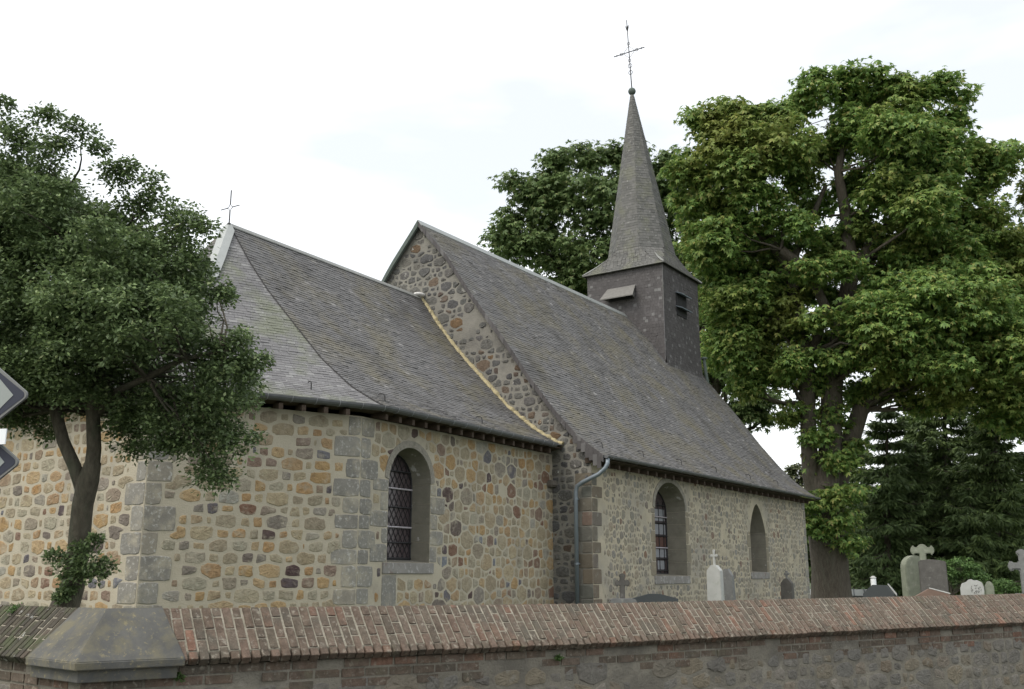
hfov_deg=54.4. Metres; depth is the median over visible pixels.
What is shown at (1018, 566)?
grave cross
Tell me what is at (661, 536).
window glass
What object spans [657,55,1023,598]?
horse chestnut tree
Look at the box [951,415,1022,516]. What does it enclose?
spruce tree
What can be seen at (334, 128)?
sky
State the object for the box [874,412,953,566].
spruce tree
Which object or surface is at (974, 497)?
spruce tree
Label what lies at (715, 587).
gravestone
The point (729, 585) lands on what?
gravestone
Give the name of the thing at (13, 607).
weed
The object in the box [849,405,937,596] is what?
spruce tree
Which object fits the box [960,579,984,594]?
gravestone
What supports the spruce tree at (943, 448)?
on the churchyard lawn
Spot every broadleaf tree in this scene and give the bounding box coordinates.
[0,92,275,607]
[784,462,809,566]
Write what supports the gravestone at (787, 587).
on the churchyard lawn
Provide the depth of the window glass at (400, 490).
18.46 m
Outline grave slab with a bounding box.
[916,588,949,595]
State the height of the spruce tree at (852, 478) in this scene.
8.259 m
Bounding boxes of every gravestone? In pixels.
[633,594,677,602]
[707,550,724,600]
[723,569,735,600]
[781,571,794,598]
[863,584,896,596]
[900,555,920,596]
[910,544,948,592]
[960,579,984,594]
[985,581,994,594]
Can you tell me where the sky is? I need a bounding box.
[0,0,1023,497]
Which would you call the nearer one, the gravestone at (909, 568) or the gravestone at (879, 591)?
the gravestone at (909, 568)
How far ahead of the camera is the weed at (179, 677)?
7.31 m
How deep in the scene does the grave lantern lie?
25.52 m
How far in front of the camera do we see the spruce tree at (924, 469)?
46.77 m
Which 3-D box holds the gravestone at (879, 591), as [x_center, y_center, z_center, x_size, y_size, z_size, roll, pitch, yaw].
[9.180,6.425,24.858,0.940,0.879,0.400,-7,-15,27]
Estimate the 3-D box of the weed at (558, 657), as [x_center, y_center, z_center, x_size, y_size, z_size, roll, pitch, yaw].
[0.421,2.882,9.165,0.114,0.102,0.132,11,-17,-38]
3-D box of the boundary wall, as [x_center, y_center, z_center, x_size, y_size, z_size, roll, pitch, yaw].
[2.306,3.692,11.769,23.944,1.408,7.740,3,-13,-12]
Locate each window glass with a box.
[387,454,412,559]
[654,492,668,573]
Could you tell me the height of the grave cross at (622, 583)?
1.126 m
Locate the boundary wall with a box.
[0,594,1023,688]
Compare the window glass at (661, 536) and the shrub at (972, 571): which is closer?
the window glass at (661, 536)
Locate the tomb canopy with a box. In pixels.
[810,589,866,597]
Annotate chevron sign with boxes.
[0,368,27,479]
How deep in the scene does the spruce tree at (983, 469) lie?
45.02 m
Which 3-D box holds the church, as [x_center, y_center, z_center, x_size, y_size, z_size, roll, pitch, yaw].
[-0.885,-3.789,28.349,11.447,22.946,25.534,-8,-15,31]
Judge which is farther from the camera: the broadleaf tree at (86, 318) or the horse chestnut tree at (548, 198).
the horse chestnut tree at (548, 198)
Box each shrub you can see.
[939,556,992,594]
[993,578,1021,593]
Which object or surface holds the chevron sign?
on the road
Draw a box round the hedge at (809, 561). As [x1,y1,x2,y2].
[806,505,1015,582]
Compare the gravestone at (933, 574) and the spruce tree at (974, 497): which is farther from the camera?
the spruce tree at (974, 497)
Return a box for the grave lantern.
[870,576,876,585]
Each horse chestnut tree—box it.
[476,137,791,434]
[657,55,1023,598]
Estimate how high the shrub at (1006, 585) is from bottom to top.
1.263 m
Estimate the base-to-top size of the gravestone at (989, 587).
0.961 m
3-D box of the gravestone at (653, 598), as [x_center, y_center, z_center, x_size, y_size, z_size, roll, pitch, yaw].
[3.056,5.705,21.337,1.463,0.696,0.600,1,-13,-4]
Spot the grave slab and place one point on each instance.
(931, 592)
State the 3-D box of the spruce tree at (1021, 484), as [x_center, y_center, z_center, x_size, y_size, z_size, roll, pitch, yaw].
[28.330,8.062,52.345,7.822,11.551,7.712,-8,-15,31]
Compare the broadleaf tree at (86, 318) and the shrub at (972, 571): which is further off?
the shrub at (972, 571)
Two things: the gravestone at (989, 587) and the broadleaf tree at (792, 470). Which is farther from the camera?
the broadleaf tree at (792, 470)
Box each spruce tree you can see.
[808,452,880,586]
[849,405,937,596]
[863,390,1023,578]
[864,442,963,595]
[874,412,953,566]
[915,421,1023,594]
[922,484,1021,595]
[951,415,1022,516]
[998,438,1023,561]
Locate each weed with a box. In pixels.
[6,602,25,613]
[171,672,185,682]
[554,654,564,660]
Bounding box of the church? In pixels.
[0,20,820,608]
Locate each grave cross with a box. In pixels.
[609,573,636,602]
[1008,549,1023,593]

